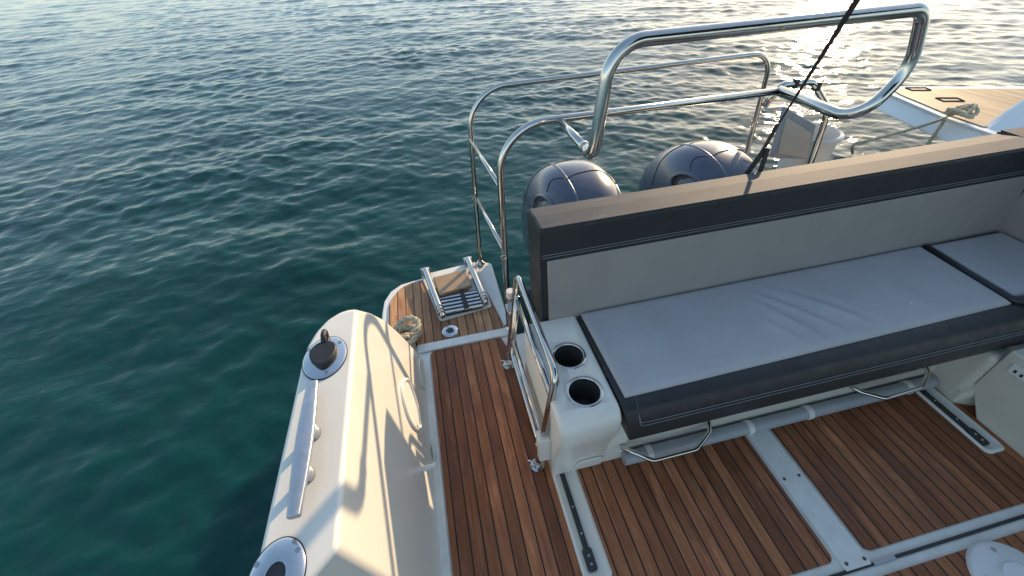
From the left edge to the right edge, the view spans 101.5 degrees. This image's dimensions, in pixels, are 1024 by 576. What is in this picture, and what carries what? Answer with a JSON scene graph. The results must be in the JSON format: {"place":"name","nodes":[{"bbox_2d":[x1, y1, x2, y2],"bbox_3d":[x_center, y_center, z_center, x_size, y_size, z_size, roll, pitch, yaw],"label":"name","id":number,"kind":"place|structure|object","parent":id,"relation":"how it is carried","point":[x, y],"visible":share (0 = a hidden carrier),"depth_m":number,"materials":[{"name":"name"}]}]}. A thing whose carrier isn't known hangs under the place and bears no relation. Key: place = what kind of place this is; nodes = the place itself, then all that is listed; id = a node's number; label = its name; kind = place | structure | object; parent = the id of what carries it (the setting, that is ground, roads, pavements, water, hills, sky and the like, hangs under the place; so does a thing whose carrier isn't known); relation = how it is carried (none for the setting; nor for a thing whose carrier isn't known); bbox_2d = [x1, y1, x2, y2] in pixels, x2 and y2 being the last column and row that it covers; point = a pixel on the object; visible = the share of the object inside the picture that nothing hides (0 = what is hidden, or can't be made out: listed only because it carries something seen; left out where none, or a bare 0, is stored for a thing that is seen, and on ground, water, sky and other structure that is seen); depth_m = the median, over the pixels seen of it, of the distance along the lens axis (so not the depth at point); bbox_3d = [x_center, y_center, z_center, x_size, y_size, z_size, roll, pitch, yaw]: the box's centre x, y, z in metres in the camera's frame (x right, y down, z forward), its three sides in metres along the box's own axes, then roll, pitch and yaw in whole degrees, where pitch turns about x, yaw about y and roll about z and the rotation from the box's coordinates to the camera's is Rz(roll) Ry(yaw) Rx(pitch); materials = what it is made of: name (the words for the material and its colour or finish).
{"place":"outdoors","nodes":[
{"label":"outdoors","id":0,"kind":"place"},
{"bbox_2d":[0,0,1023,575],"bbox_3d":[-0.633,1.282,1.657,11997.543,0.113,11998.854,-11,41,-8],"label":"water","id":1,"kind":"structure","parent":0,"point":[216,216],"depth_m":4.76,"materials":[{"name":"teal liquid"}]},
{"bbox_2d":[260,263,1023,575],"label":"motorboat","id":2,"kind":"object","parent":1,"relation":"on","point":[914,484],"visible":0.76,"depth_m":1.47,"materials":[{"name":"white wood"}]},
{"bbox_2d":[248,536,306,575],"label":"rod holder","id":3,"kind":"object","parent":2,"relation":"on","point":[284,556],"visible":1,"depth_m":0.70,"materials":[{"name":"metal"}]},
{"bbox_2d":[286,380,320,519],"bbox_3d":[-0.411,0.313,0.842,0.035,0.046,0.296,-11,41,-8],"label":"mooring cleat","id":4,"kind":"object","parent":2,"relation":"on","point":[303,471],"visible":1,"depth_m":0.81,"materials":[{"name":"metal"}]},
{"bbox_2d":[302,329,346,380],"bbox_3d":[-0.463,0.158,1.024,0.107,0.040,0.144,-11,41,-8],"label":"rod holder","id":5,"kind":"object","parent":2,"relation":"on","point":[325,356],"visible":1,"depth_m":1.01,"materials":[{"name":"silver rubber"}]},
{"bbox_2d":[393,315,422,349],"bbox_3d":[-0.545,0.237,2.132,0.161,0.116,0.196,5,41,10],"label":"mooring rope","id":6,"kind":"object","parent":2,"relation":"on","point":[414,334],"visible":0.71,"depth_m":2.14,"materials":[{"name":"beige fabric"}]},
{"bbox_2d":[400,378,421,430],"bbox_3d":[-0.365,0.422,1.520,0.030,0.244,0.186,-11,41,-8],"label":"grab handle","id":7,"kind":"object","parent":2,"relation":"attached to","point":[410,405],"visible":1,"depth_m":1.51,"materials":[{"name":"white plastic"}]},
{"bbox_2d":[418,358,426,388],"bbox_3d":[-0.406,0.389,1.903,0.016,0.110,0.160,-11,41,-8],"label":"deck plate","id":8,"kind":"object","parent":2,"relation":"attached to","point":[422,374],"visible":1,"depth_m":1.88,"materials":[{"name":"silver metal"}]},
{"bbox_2d":[442,325,458,336],"bbox_3d":[-0.326,0.225,2.208,0.088,0.009,0.088,-11,41,-8],"label":"deck socket","id":9,"kind":"object","parent":2,"relation":"on","point":[450,330],"visible":1,"depth_m":2.21,"materials":[{"name":"metal"}]},
{"bbox_2d":[421,256,490,320],"bbox_3d":[-0.320,-0.016,2.449,0.350,0.058,0.460,-16,42,-14],"label":"swim ladder","id":10,"kind":"object","parent":2,"relation":"on","point":[457,291],"visible":1,"depth_m":2.40,"materials":[{"name":"metal"}]},
{"bbox_2d":[501,275,558,472],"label":"swing gate","id":11,"kind":"structure","parent":2,"relation":"on","point":[514,307],"depth_m":1.59,"materials":[{"name":"metal"}]},
{"bbox_2d":[521,159,620,252],"bbox_3d":[0.378,-0.161,2.592,0.550,1.226,0.897,-11,41,-8],"label":"outboard engine","id":12,"kind":"object","parent":2,"relation":"attached to","point":[561,182],"visible":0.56,"depth_m":2.18,"materials":[{"name":"black plastic"}]},
{"bbox_2d":[549,466,611,575],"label":"slide track","id":13,"kind":"structure","parent":2,"relation":"on","point":[588,547],"depth_m":1.46,"materials":[{"name":"silver plastic"}]},
{"bbox_2d":[637,139,757,191],"bbox_3d":[1.172,-0.309,2.703,0.550,1.226,0.897,-11,41,-8],"label":"outboard engine","id":14,"kind":"object","parent":2,"relation":"attached to","point":[691,162],"visible":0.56,"depth_m":2.32,"materials":[{"name":"black plastic"}]},
{"bbox_2d":[468,2,930,329],"bbox_3d":[0.713,-0.533,1.960,1.790,1.382,1.016,-11,41,-8],"label":"stern rail","id":15,"kind":"object","parent":2,"relation":"attached to","point":[919,13],"visible":0.96,"depth_m":1.36,"materials":[{"name":"metal"}]},
{"bbox_2d":[770,107,815,158],"bbox_3d":[1.597,-0.865,2.354,0.276,0.322,0.048,-11,41,-8],"label":"bracket board","id":16,"kind":"object","parent":15,"relation":"attached to","point":[794,134],"visible":0.97,"depth_m":2.34,"materials":[{"name":"white plastic"}]},
{"bbox_2d":[525,127,1023,474],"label":"cockpit sofa","id":17,"kind":"object","parent":2,"relation":"on","point":[681,320],"visible":1,"depth_m":1.56,"materials":[{"name":"fabric"}]},
{"bbox_2d":[762,78,829,163],"bbox_3d":[1.703,-0.838,2.614,0.564,0.894,0.044,-11,41,-8],"label":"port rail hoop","id":18,"kind":"object","parent":2,"relation":"on","point":[813,84],"visible":0.62,"depth_m":2.38,"materials":[{"name":"metal"}]},
{"bbox_2d":[776,123,844,168],"bbox_3d":[2.000,-0.893,2.870,0.345,0.370,0.336,-11,41,-8],"label":"bucket","id":19,"kind":"object","parent":2,"relation":"on","point":[833,137],"visible":0.34,"depth_m":2.75,"materials":[{"name":"white plastic"}]},
{"bbox_2d":[916,388,1004,453],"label":"slide track","id":20,"kind":"structure","parent":2,"relation":"on","point":[967,426],"depth_m":1.68,"materials":[{"name":"silver plastic"}]},
{"bbox_2d":[966,541,1023,575],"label":"table base","id":21,"kind":"object","parent":2,"relation":"on","point":[988,558],"visible":1,"depth_m":1.32,"materials":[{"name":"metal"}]},
{"bbox_2d":[974,348,1023,457],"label":"side locker","id":22,"kind":"object","parent":2,"relation":"on","point":[999,396],"visible":1,"depth_m":1.59,"materials":[{"name":"white plastic"}]},
{"bbox_2d":[850,116,946,154],"bbox_3d":[3.682,-1.450,4.031,0.228,0.592,0.616,-25,45,-23],"label":"mooring rope","id":23,"kind":"object","parent":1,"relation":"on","point":[892,134],"visible":1,"depth_m":4.03,"materials":[{"name":"beige fabric"}]},
{"bbox_2d":[876,86,1023,141],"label":"moored yacht","id":24,"kind":"object","parent":1,"relation":"on","point":[1001,108],"visible":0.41,"depth_m":3.96,"materials":[{"name":"white wood"}]},
{"bbox_2d":[926,117,947,144],"bbox_3d":[3.801,-1.367,3.769,0.036,0.385,0.159,25,49,30],"label":"mooring rope","id":25,"kind":"object","parent":24,"relation":"attached to","point":[938,129],"visible":0.85,"depth_m":3.73,"materials":[{"name":"beige fabric"}]},
{"bbox_2d":[942,103,979,118],"bbox_3d":[3.907,-1.536,3.640,0.287,0.109,0.206,-11,41,-8],"label":"mooring rope","id":26,"kind":"object","parent":24,"relation":"on","point":[968,113],"visible":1,"depth_m":3.61,"materials":[{"name":"beige fabric"}]},
{"bbox_3d":[1.988,0.462,0.071,2.283,2.210,2.446,-11,41,-8],"label":"bimini top","id":27,"kind":"object","parent":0,"visible":0},
{"bbox_2d":[744,0,859,173],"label":"tie down strap","id":28,"kind":"object","parent":27,"relation":"attached to","point":[763,154],"visible":0.98,"depth_m":1.26,"materials":[{"name":"black fabric"}]}
]}

